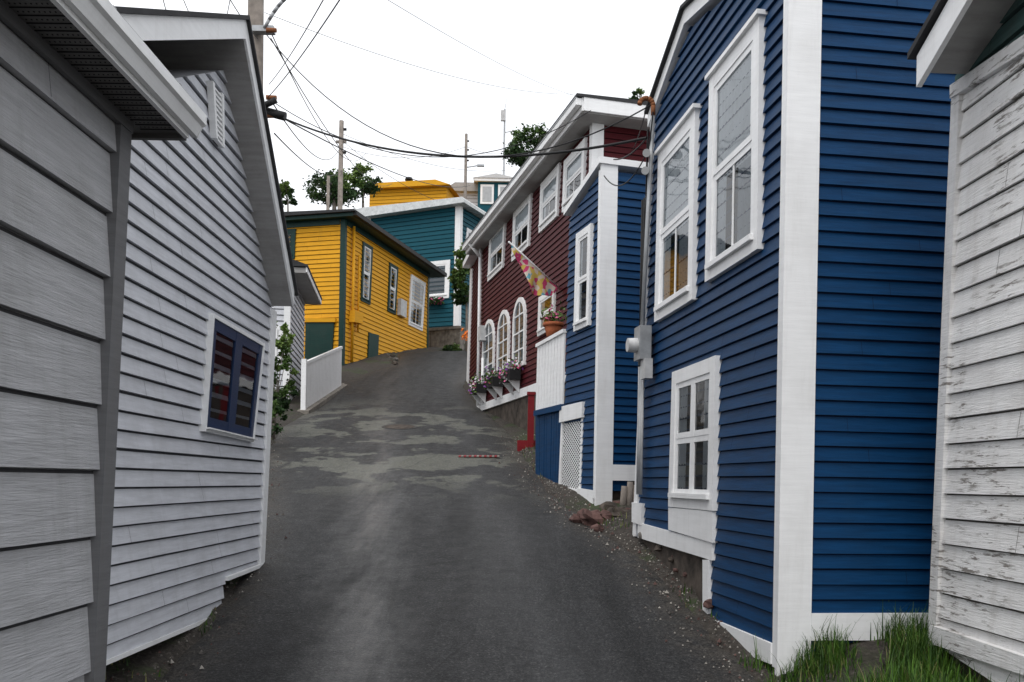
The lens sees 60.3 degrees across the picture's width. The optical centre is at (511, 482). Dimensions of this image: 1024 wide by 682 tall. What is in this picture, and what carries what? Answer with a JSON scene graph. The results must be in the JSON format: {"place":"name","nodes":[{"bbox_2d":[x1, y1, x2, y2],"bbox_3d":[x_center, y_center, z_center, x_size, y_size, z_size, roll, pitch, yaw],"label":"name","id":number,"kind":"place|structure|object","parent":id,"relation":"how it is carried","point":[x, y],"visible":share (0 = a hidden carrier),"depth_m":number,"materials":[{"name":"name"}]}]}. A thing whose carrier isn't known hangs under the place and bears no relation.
{"place":"outdoors","nodes":[
{"label":"outdoors","id":0,"kind":"place"},
{"bbox_2d":[109,0,684,211],"label":"sky","id":1,"kind":"structure","parent":0,"point":[611,48],"materials":[{"name":"white"}]},
{"bbox_2d":[158,350,754,681],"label":"road","id":2,"kind":"structure","parent":0,"point":[422,552],"depth_m":8.18,"materials":[{"name":"asphalt"}]},
{"bbox_2d":[105,344,961,681],"bbox_3d":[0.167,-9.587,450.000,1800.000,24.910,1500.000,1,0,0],"label":"ground","id":3,"kind":"structure","parent":0,"point":[141,662],"depth_m":7.07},
{"bbox_2d":[0,144,103,630],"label":"wall","id":4,"kind":"structure","parent":3,"relation":"on","point":[49,396],"depth_m":3.26,"materials":[{"name":"grey paint"}]},
{"bbox_2d":[0,20,116,681],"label":"wide board siding","id":5,"kind":"object","parent":4,"relation":"attached to","point":[57,132],"visible":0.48,"depth_m":3.24,"materials":[{"name":"grey paint"}]},
{"bbox_2d":[84,122,131,681],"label":"corner board","id":6,"kind":"object","parent":5,"relation":"attached to","point":[107,417],"visible":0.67,"depth_m":3.67,"materials":[{"name":"grey paint"}]},
{"bbox_2d":[2,0,178,133],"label":"soffit","id":7,"kind":"structure","parent":4,"relation":"attached to","point":[136,128],"depth_m":3.27,"materials":[{"name":"grey paint"}]},
{"bbox_2d":[0,0,133,133],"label":"frieze","id":8,"kind":"object","parent":7,"relation":"attached to","point":[10,18],"visible":1,"depth_m":3.23,"materials":[{"name":"grey paint"}]},
{"bbox_2d":[9,7,175,129],"bbox_3d":[-1.574,-1.562,2.424,0.190,0.003,2.955,1,0,0],"label":"soffit groove","id":9,"kind":"object","parent":7,"relation":"attached to","point":[93,65],"visible":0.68,"depth_m":3.30},
{"bbox_2d":[108,69,260,645],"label":"wall","id":10,"kind":"structure","parent":3,"relation":"on","point":[176,74],"depth_m":6.73,"materials":[{"name":"grey paint"}]},
{"bbox_2d":[106,70,273,659],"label":"clapboards","id":11,"kind":"object","parent":10,"relation":"attached to","point":[193,257],"visible":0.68,"depth_m":6.39,"materials":[{"name":"grey paint"}]},
{"bbox_2d":[206,80,224,147],"bbox_3d":[-2.325,-2.888,6.920,0.051,0.413,0.303,1,0,0],"label":"gable vent","id":12,"kind":"object","parent":11,"relation":"attached to","point":[215,96],"visible":1,"depth_m":6.87,"materials":[{"name":"white paint"}]},
{"bbox_2d":[198,313,264,441],"bbox_3d":[-2.360,-0.850,7.562,0.091,0.962,1.578,1,0,0],"label":"window casing","id":13,"kind":"object","parent":11,"relation":"attached to","point":[210,322],"depth_m":6.90,"materials":[{"name":"wood"}]},
{"bbox_2d":[207,319,262,436],"bbox_3d":[-2.371,-0.851,7.558,0.030,0.901,1.504,1,0,0],"label":"window sash","id":14,"kind":"object","parent":13,"relation":"in","point":[239,340],"depth_m":7.51,"materials":[{"name":"wood"}]},
{"bbox_2d":[210,332,255,426],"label":"window panes","id":15,"kind":"object","parent":14,"relation":"in","point":[221,405],"depth_m":7.38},
{"bbox_2d":[144,39,291,305],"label":"soffit","id":16,"kind":"structure","parent":10,"relation":"attached to","point":[228,57],"depth_m":7.47,"materials":[{"name":"grey paint"}]},
{"bbox_2d":[257,309,276,563],"bbox_3d":[-2.388,-0.462,8.597,0.041,2.492,0.410,1,0,0],"label":"corner board","id":17,"kind":"object","parent":10,"relation":"attached to","point":[267,428],"visible":0.86,"depth_m":8.56,"materials":[{"name":"white paint"}]},
{"bbox_2d":[106,563,263,664],"bbox_3d":[-2.415,0.940,6.529,0.045,0.331,3.945,1,0,0],"label":"base board","id":18,"kind":"object","parent":3,"relation":"on","point":[179,631],"visible":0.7,"depth_m":6.26,"materials":[{"name":"white paint"}]},
{"bbox_2d":[248,0,286,120],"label":"utility pole","id":19,"kind":"object","parent":3,"relation":"on","point":[256,14],"visible":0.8,"depth_m":12.39,"materials":[{"name":"grey wood"}]},
{"bbox_2d":[163,0,653,238],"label":"overhead wires","id":20,"kind":"object","parent":19,"relation":"attached to","point":[526,154],"visible":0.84,"depth_m":11.05,"materials":[{"name":"rubber"}]},
{"bbox_2d":[271,321,299,437],"bbox_3d":[-4.356,-1.882,16.166,0.769,2.136,1.208,1,0,13],"label":"leafy shrub","id":21,"kind":"object","parent":3,"relation":"on","point":[284,342],"visible":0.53,"depth_m":16.28,"materials":[{"name":"green plant"}]},
{"bbox_2d":[297,383,346,413],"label":"stone kerb","id":22,"kind":"structure","parent":3,"relation":"on","point":[320,402],"depth_m":21.41,"materials":[{"name":"concrete"}]},
{"bbox_2d":[300,346,342,409],"bbox_3d":[-4.716,-2.581,22.100,0.110,2.354,4.300,1,0,0],"label":"white fence","id":23,"kind":"object","parent":22,"relation":"on","point":[320,376],"visible":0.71,"depth_m":21.57,"materials":[{"name":"paint"}]},
{"bbox_2d":[302,168,365,209],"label":"deciduous tree","id":24,"kind":"object","parent":3,"relation":"on","point":[350,192],"visible":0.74,"depth_m":47.60,"materials":[{"name":"green plant"}]},
{"bbox_2d":[336,120,346,208],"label":"utility pole","id":25,"kind":"object","parent":3,"relation":"on","point":[342,129],"visible":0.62,"depth_m":41.91,"materials":[{"name":"grey wood"}]},
{"bbox_2d":[301,226,421,330],"bbox_3d":[-7.114,-5.313,31.272,6.000,5.577,7.210,1,0,15],"label":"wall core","id":26,"kind":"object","parent":3,"relation":"on","point":[338,262],"visible":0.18,"depth_m":27.20,"materials":[{"name":"yellow paint"}]},
{"bbox_2d":[287,219,340,358],"bbox_3d":[-8.009,-5.925,27.768,5.900,4.515,0.035,1,0,15],"label":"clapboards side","id":27,"kind":"object","parent":26,"relation":"attached to","point":[317,240],"visible":0.27,"depth_m":27.17,"materials":[{"name":"yellow paint"}]},
{"bbox_2d":[305,322,334,359],"bbox_3d":[-5.926,-4.145,27.160,0.969,1.653,0.080,1,0,15],"label":"basement door","id":28,"kind":"structure","parent":26,"relation":"attached to","point":[319,338],"depth_m":27.13,"materials":[{"name":"green paint"}]},
{"bbox_2d":[338,219,346,365],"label":"corner board","id":29,"kind":"object","parent":26,"relation":"attached to","point":[342,279],"visible":0.79,"depth_m":26.98,"materials":[{"name":"green paint"}]},
{"bbox_2d":[285,212,442,277],"bbox_3d":[-6.963,-8.149,31.399,6.720,0.100,8.110,1,0,15],"label":"eave","id":30,"kind":"object","parent":26,"relation":"on","point":[349,216],"visible":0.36,"depth_m":28.05,"materials":[{"name":"green paint"}]},
{"bbox_2d":[286,219,429,277],"bbox_3d":[-5.696,-7.997,29.390,9.401,0.159,4.529,1,0,-35],"label":"eave frieze","id":31,"kind":"object","parent":30,"relation":"attached to","point":[358,230],"visible":0.68,"depth_m":27.95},
{"bbox_2d":[353,211,446,276],"bbox_3d":[-3.665,-8.112,30.494,0.120,0.120,8.110,1,0,15],"label":"gutter","id":32,"kind":"object","parent":30,"relation":"attached to","point":[368,222],"visible":1,"depth_m":29.65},
{"bbox_2d":[345,226,427,363],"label":"clapboards","id":33,"kind":"object","parent":26,"relation":"attached to","point":[396,333],"visible":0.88,"depth_m":29.67,"materials":[{"name":"yellow paint"}]},
{"bbox_2d":[287,228,425,330],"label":"window casing","id":34,"kind":"object","parent":33,"relation":"attached to","point":[362,298],"depth_m":30.20,"materials":[{"name":"wood"}]},
{"bbox_2d":[347,162,382,207],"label":"deciduous tree","id":35,"kind":"object","parent":3,"relation":"on","point":[370,188],"visible":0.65,"depth_m":48.88,"materials":[{"name":"green plant"}]},
{"bbox_2d":[382,188,454,197],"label":"wall","id":36,"kind":"structure","parent":3,"relation":"on","point":[449,194],"depth_m":52.65,"materials":[{"name":"yellow paint"}]},
{"bbox_2d":[369,187,446,206],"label":"clapboards","id":37,"kind":"object","parent":36,"relation":"attached to","point":[393,196],"visible":0.12,"depth_m":52.50,"materials":[{"name":"yellow paint"}]},
{"bbox_2d":[378,179,458,196],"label":"roof","id":38,"kind":"structure","parent":36,"relation":"on","point":[409,184],"depth_m":52.12,"materials":[{"name":"yellow paint"}]},
{"bbox_2d":[381,211,468,343],"bbox_3d":[-5.007,-7.233,42.535,8.662,9.488,6.000,1,0,25],"label":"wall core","id":39,"kind":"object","parent":3,"relation":"on","point":[448,255],"visible":0.11,"depth_m":38.55,"materials":[{"name":"teal paint"}]},
{"bbox_2d":[371,207,454,327],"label":"clapboards","id":40,"kind":"object","parent":39,"relation":"attached to","point":[423,236],"visible":0.24,"depth_m":38.52,"materials":[{"name":"teal paint"}]},
{"bbox_2d":[355,197,485,218],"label":"roof","id":41,"kind":"structure","parent":39,"relation":"on","point":[371,212],"depth_m":38.66,"materials":[{"name":"white metal"}]},
{"bbox_2d":[453,205,462,325],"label":"corner board","id":42,"kind":"object","parent":39,"relation":"attached to","point":[458,242],"visible":0.61,"depth_m":37.99,"materials":[{"name":"white paint"}]},
{"bbox_2d":[461,208,480,326],"bbox_3d":[-1.019,-9.323,40.720,0.043,5.168,6.000,1,0,25],"label":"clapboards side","id":43,"kind":"object","parent":39,"relation":"attached to","point":[471,221],"visible":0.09,"depth_m":38.57,"materials":[{"name":"teal paint"}]},
{"bbox_2d":[428,329,463,349],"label":"wall","id":44,"kind":"structure","parent":3,"relation":"on","point":[441,338],"depth_m":35.32,"materials":[{"name":"concrete"}]},
{"bbox_2d":[447,241,469,350],"bbox_3d":[-1.791,-6.995,32.916,1.413,4.455,1.729,1,0,21],"label":"leafy shrub","id":45,"kind":"object","parent":3,"relation":"on","point":[460,287],"visible":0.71,"depth_m":32.68,"materials":[{"name":"green plant"}]},
{"bbox_2d":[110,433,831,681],"bbox_3d":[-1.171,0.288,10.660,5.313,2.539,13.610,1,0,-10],"label":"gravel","id":46,"kind":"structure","parent":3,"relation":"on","point":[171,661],"depth_m":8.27,"materials":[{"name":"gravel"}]},
{"bbox_2d":[477,375,565,409],"bbox_3d":[0.171,-1.792,17.721,0.050,0.170,8.113,1,0,-15],"label":"base board","id":47,"kind":"object","parent":3,"relation":"on","point":[508,397],"visible":0.29,"depth_m":18.56,"materials":[{"name":"white paint"}]},
{"bbox_2d":[501,122,547,166],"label":"deciduous tree","id":48,"kind":"object","parent":3,"relation":"on","point":[524,135],"visible":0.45,"depth_m":45.30,"materials":[{"name":"green plant"}]},
{"bbox_2d":[517,392,535,451],"bbox_3d":[0.279,-1.043,15.572,0.360,1.090,0.375,1,0,0],"label":"red post","id":49,"kind":"object","parent":3,"relation":"on","point":[524,444],"visible":0.69,"depth_m":15.40,"materials":[{"name":"paint"}]},
{"bbox_2d":[533,329,568,484],"bbox_3d":[1.226,-0.244,12.992,1.564,3.731,1.322,1,0,-17],"label":"board fence","id":50,"kind":"object","parent":3,"relation":"on","point":[550,383],"visible":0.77,"depth_m":12.71,"materials":[{"name":"blue paint"}]},
{"bbox_2d":[540,301,566,336],"bbox_3d":[0.653,-2.453,13.101,0.473,0.542,0.589,1,0,0],"label":"flower pot","id":51,"kind":"object","parent":50,"relation":"on","point":[552,325],"visible":0.97,"depth_m":13.07,"materials":[{"name":"ceramic"}]},
{"bbox_2d":[383,352,721,624],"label":"roadside rocks","id":52,"kind":"object","parent":3,"relation":"on","point":[587,517],"visible":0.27,"depth_m":10.26,"materials":[{"name":"stone"}]},
{"bbox_2d":[485,138,623,432],"bbox_3d":[2.864,-1.968,18.417,5.500,7.235,8.113,1,0,-15],"label":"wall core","id":53,"kind":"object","parent":3,"relation":"on","point":[515,412],"visible":0.07,"depth_m":18.10,"materials":[{"name":"red paint"}]},
{"bbox_2d":[508,241,559,295],"bbox_3d":[0.387,-3.565,14.894,0.100,0.773,1.288,1,0,43],"label":"flag on pole","id":54,"kind":"object","parent":53,"relation":"attached to","point":[540,282],"visible":1,"depth_m":14.91,"materials":[{"name":"multicoloured fabric"}]},
{"bbox_2d":[480,129,589,401],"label":"clapboards","id":55,"kind":"object","parent":53,"relation":"attached to","point":[507,286],"visible":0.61,"depth_m":17.10,"materials":[{"name":"red paint"}]},
{"bbox_2d":[484,365,502,399],"bbox_3d":[-0.400,-2.200,19.283,0.372,0.740,0.889,1,0,-14],"label":"flower box","id":56,"kind":"object","parent":55,"relation":"attached to","point":[493,386],"visible":0.93,"depth_m":19.07,"materials":[{"name":"black paint"}]},
{"bbox_2d":[499,355,523,394],"bbox_3d":[-0.041,-2.193,17.888,0.380,0.774,0.869,1,0,-14],"label":"flower box","id":57,"kind":"object","parent":55,"relation":"attached to","point":[510,377],"visible":0.99,"depth_m":17.66,"materials":[{"name":"black paint"}]},
{"bbox_2d":[482,137,587,378],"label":"window casing","id":58,"kind":"object","parent":55,"relation":"attached to","point":[549,219],"depth_m":17.28,"materials":[{"name":"wood"}]},
{"bbox_2d":[483,151,581,375],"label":"window sash","id":59,"kind":"object","parent":58,"relation":"in","point":[568,182],"depth_m":17.76,"materials":[{"name":"wood"}]},
{"bbox_2d":[484,174,580,377],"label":"window panes","id":60,"kind":"object","parent":59,"relation":"in","point":[524,230],"depth_m":18.18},
{"bbox_2d":[466,97,647,253],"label":"eave fascia","id":61,"kind":"structure","parent":53,"relation":"on","point":[603,106],"depth_m":13.55,"materials":[{"name":"wood"}]},
{"bbox_2d":[468,243,483,405],"bbox_3d":[-0.869,-3.831,21.068,0.348,3.931,0.485,1,0,-17],"label":"downspout","id":62,"kind":"object","parent":61,"relation":"attached to","point":[478,254],"visible":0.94,"depth_m":21.25,"materials":[{"name":"white paint"}]},
{"bbox_2d":[462,98,581,250],"bbox_3d":[-0.089,-5.788,17.594,0.090,0.100,8.793,1,0,-15],"label":"gutter","id":63,"kind":"object","parent":61,"relation":"attached to","point":[571,111],"visible":1,"depth_m":16.13,"materials":[{"name":"white paint"}]},
{"bbox_2d":[462,93,646,244],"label":"roof","id":64,"kind":"structure","parent":61,"relation":"on","point":[581,95],"depth_m":13.52,"materials":[{"name":"fabric"}]},
{"bbox_2d":[467,111,649,255],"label":"eave soffit","id":65,"kind":"structure","parent":61,"relation":"attached to","point":[579,128],"depth_m":15.34,"materials":[{"name":"wood"}]},
{"bbox_2d":[589,123,603,170],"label":"corner board","id":66,"kind":"object","parent":53,"relation":"attached to","point":[596,139],"visible":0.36,"depth_m":13.78,"materials":[{"name":"white paint"}]},
{"bbox_2d":[604,125,649,161],"bbox_3d":[3.861,-3.676,14.466,5.400,3.785,0.030,1,0,-15],"label":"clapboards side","id":67,"kind":"object","parent":53,"relation":"attached to","point":[612,134],"visible":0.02,"depth_m":13.92,"materials":[{"name":"red paint"}]},
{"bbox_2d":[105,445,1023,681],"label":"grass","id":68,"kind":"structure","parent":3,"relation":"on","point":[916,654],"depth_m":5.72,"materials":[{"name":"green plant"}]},
{"bbox_2d":[577,465,634,503],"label":"base board","id":69,"kind":"object","parent":3,"relation":"on","point":[623,472],"visible":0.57,"depth_m":11.08,"materials":[{"name":"white paint"}]},
{"bbox_2d":[568,172,645,490],"bbox_3d":[2.845,-1.872,12.151,4.000,4.000,1.205,1,0,-17],"label":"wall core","id":70,"kind":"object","parent":3,"relation":"on","point":[616,485],"visible":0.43,"depth_m":11.09,"materials":[{"name":"blue paint"}]},
{"bbox_2d":[561,420,580,488],"bbox_3d":[0.800,-0.358,11.891,0.008,0.985,0.939,1,0,-17],"label":"lattice","id":71,"kind":"object","parent":70,"relation":"attached to","point":[574,447],"visible":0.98,"depth_m":11.88,"materials":[{"name":"white paint"}]},
{"bbox_2d":[559,402,585,422],"bbox_3d":[0.814,-0.943,11.841,0.070,0.218,0.882,1,0,-17],"label":"lattice header","id":72,"kind":"object","parent":70,"relation":"attached to","point":[574,411],"visible":1,"depth_m":11.76},
{"bbox_2d":[564,176,598,489],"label":"clapboards","id":73,"kind":"object","parent":70,"relation":"attached to","point":[580,354],"visible":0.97,"depth_m":11.45,"materials":[{"name":"blue paint"}]},
{"bbox_2d":[573,223,594,331],"bbox_3d":[0.921,-2.656,11.479,0.088,1.291,0.564,1,0,-17],"label":"window casing","id":74,"kind":"object","parent":73,"relation":"attached to","point":[583,323],"depth_m":11.29,"materials":[{"name":"wood"}]},
{"bbox_2d":[563,156,645,215],"bbox_3d":[2.847,-3.833,12.123,4.070,0.370,1.289,1,0,-17],"label":"roof edge","id":75,"kind":"object","parent":70,"relation":"on","point":[592,175],"visible":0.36,"depth_m":11.18,"materials":[{"name":"white paint"}]},
{"bbox_2d":[593,164,617,505],"bbox_3d":[1.167,-1.694,11.029,0.224,4.654,0.086,1,0,-17],"label":"corner board","id":76,"kind":"object","parent":70,"relation":"attached to","point":[605,343],"visible":0.82,"depth_m":10.99,"materials":[{"name":"white paint"}]},
{"bbox_2d":[613,176,647,464],"bbox_3d":[2.540,-2.025,11.419,3.000,3.634,0.030,1,0,-17],"label":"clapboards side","id":77,"kind":"object","parent":70,"relation":"attached to","point":[626,377],"visible":0.23,"depth_m":11.09,"materials":[{"name":"blue paint"}]},
{"bbox_2d":[638,524,928,663],"bbox_3d":[2.870,0.878,6.880,5.332,0.853,2.602,1,0,33],"label":"base board","id":78,"kind":"object","parent":3,"relation":"on","point":[703,549],"visible":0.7,"depth_m":6.22,"materials":[{"name":"white paint"}]},
{"bbox_2d":[668,507,717,542],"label":"apron board","id":79,"kind":"object","parent":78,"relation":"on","point":[700,524],"visible":1,"depth_m":7.60,"materials":[{"name":"white paint"}]},
{"bbox_2d":[642,62,947,654],"bbox_3d":[4.099,-0.724,8.120,5.000,6.790,3.609,1,0,-8],"label":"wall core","id":80,"kind":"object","parent":3,"relation":"on","point":[690,565],"visible":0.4,"depth_m":7.77,"materials":[{"name":"blue paint"}]},
{"bbox_2d":[632,123,655,535],"bbox_3d":[1.403,-1.583,9.368,0.035,4.337,0.520,1,0,-8],"label":"corner board","id":81,"kind":"object","parent":80,"relation":"attached to","point":[635,526],"visible":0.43,"depth_m":9.27,"materials":[{"name":"white paint"}]},
{"bbox_2d":[626,96,655,494],"bbox_3d":[1.305,-1.870,9.021,0.250,3.985,0.604,1,0,0],"label":"electric service mast","id":82,"kind":"object","parent":81,"relation":"attached to","point":[639,344],"visible":0.99,"depth_m":8.98,"materials":[{"name":"grey metal"}]},
{"bbox_2d":[648,0,720,126],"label":"rake","id":83,"kind":"object","parent":80,"relation":"on","point":[694,12],"visible":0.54,"depth_m":8.26,"materials":[{"name":"white paint"}]},
{"bbox_2d":[644,0,692,114],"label":"roof","id":84,"kind":"structure","parent":83,"relation":"on","point":[684,5],"depth_m":8.49,"materials":[{"name":"fabric"}]},
{"bbox_2d":[637,0,783,642],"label":"clapboards","id":85,"kind":"object","parent":80,"relation":"attached to","point":[735,325],"visible":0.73,"depth_m":6.88,"materials":[{"name":"blue paint"}]},
{"bbox_2d":[653,9,767,510],"bbox_3d":[1.610,-1.598,7.614,0.088,3.651,2.539,1,0,-8],"label":"window casing","id":86,"kind":"object","parent":80,"relation":"attached to","point":[753,28],"depth_m":7.30,"materials":[{"name":"wood"}]},
{"bbox_2d":[660,41,752,493],"bbox_3d":[1.621,-1.583,7.614,0.029,3.381,2.295,1,0,-8],"label":"window sash","id":87,"kind":"object","parent":86,"relation":"in","point":[693,436],"depth_m":7.67,"materials":[{"name":"wood"}]},
{"bbox_2d":[670,166,738,486],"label":"window panes","id":88,"kind":"object","parent":87,"relation":"in","point":[699,445],"depth_m":7.59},
{"bbox_2d":[772,0,821,675],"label":"corner board","id":89,"kind":"object","parent":80,"relation":"attached to","point":[797,319],"visible":1,"depth_m":5.98,"materials":[{"name":"white paint"}]},
{"bbox_2d":[811,0,955,612],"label":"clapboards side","id":90,"kind":"object","parent":80,"relation":"attached to","point":[883,105],"visible":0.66,"depth_m":6.08,"materials":[{"name":"blue paint"}]},
{"bbox_2d":[947,236,1023,642],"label":"wall","id":91,"kind":"structure","parent":3,"relation":"on","point":[987,521],"depth_m":5.20,"materials":[{"name":"white paint"}]},
{"bbox_2d":[907,0,947,59],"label":"roof","id":92,"kind":"structure","parent":91,"relation":"on","point":[926,28],"depth_m":5.25,"materials":[{"name":"fabric"}]},
{"bbox_2d":[916,0,972,86],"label":"barge board","id":93,"kind":"object","parent":92,"relation":"attached to","point":[952,14],"visible":1,"depth_m":5.14,"materials":[{"name":"white paint"}]},
{"bbox_2d":[930,0,1014,73],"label":"soffit","id":94,"kind":"structure","parent":91,"relation":"on","point":[978,27],"depth_m":5.15,"materials":[{"name":"grey paint"}]},
{"bbox_2d":[938,56,1023,681],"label":"wide board siding","id":95,"kind":"object","parent":91,"relation":"attached to","point":[987,358],"visible":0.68,"depth_m":5.13,"materials":[{"name":"white paint"}]},
{"bbox_2d":[928,94,963,645],"bbox_3d":[2.753,-0.724,5.596,0.036,3.570,0.272,1,0,-2],"label":"corner board","id":96,"kind":"object","parent":95,"relation":"attached to","point":[947,323],"visible":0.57,"depth_m":5.58,"materials":[{"name":"white paint"}]},
{"bbox_2d":[930,625,1023,674],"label":"base board","id":97,"kind":"object","parent":95,"relation":"attached to","point":[988,652],"visible":1,"depth_m":5.12,"materials":[{"name":"white paint"}]},
{"bbox_2d":[950,35,1023,98],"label":"frieze board","id":98,"kind":"object","parent":95,"relation":"attached to","point":[1012,52],"visible":0.8,"depth_m":5.12,"materials":[{"name":"white paint"}]},
{"bbox_2d":[955,0,1023,80],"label":"green shingles","id":99,"kind":"object","parent":91,"relation":"attached to","point":[1010,30],"visible":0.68,"depth_m":5.02,"materials":[{"name":"paint"}]},
{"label":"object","id":100,"kind":"object","parent":3,"relation":"on","visible":0},
{"bbox_2d":[469,257,478,383],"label":"clapboards","id":101,"kind":"object","parent":100,"relation":"attached to","point":[473,352],"visible":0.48,"depth_m":23.76,"materials":[{"name":"red paint"}]},
{"bbox_2d":[491,154,581,327],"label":"window curtain","id":102,"kind":"object","parent":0,"point":[549,190],"depth_m":16.31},
{"bbox_2d":[663,54,750,489],"bbox_3d":[1.632,-1.583,7.615,0.003,3.381,2.295,1,0,-8],"label":"window curtain","id":103,"kind":"object","parent":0,"point":[740,115],"depth_m":7.21,"materials":[{"name":"fabric"}]},
{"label":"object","id":104,"kind":"object","parent":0,"visible":0},
{"bbox_2d":[115,6,297,295],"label":"roof","id":105,"kind":"structure","parent":104,"relation":"on","point":[140,11],"depth_m":7.20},
{"bbox_2d":[121,14,293,305],"bbox_3d":[-2.147,-2.505,5.684,0.020,2.348,5.985,1,0,0],"label":"barge board","id":106,"kind":"object","parent":105,"relation":"attached to","point":[151,27],"visible":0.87,"depth_m":6.37,"materials":[{"name":"white paint"}]},
{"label":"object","id":107,"kind":"object","parent":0,"visible":0},
{"bbox_2d":[289,291,304,399],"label":"clapboards","id":108,"kind":"object","parent":107,"relation":"attached to","point":[297,324],"visible":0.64,"depth_m":22.40,"materials":[{"name":"grey paint"}]},
{"bbox_2d":[294,267,319,304],"bbox_3d":[-7.312,-4.982,22.075,5.034,0.120,4.297,1,0,0],"label":"eave","id":109,"kind":"object","parent":107,"relation":"on","point":[306,290],"visible":0.21,"depth_m":22.07,"materials":[{"name":"grey paint"}]},
{"bbox_3d":[-2.862,-2.502,2.390,2.884,1.570,3.228,1,0,0],"label":"roof","id":110,"kind":"object","parent":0,"visible":0},
{"bbox_2d":[50,0,188,137],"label":"fascia","id":111,"kind":"structure","parent":110,"relation":"attached to","point":[75,20],"depth_m":3.25,"materials":[{"name":"white paint"}]},
{"bbox_2d":[63,0,205,136],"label":"gutter","id":112,"kind":"object","parent":111,"relation":"attached to","point":[109,27],"visible":1,"depth_m":3.33,"materials":[{"name":"white paint"}]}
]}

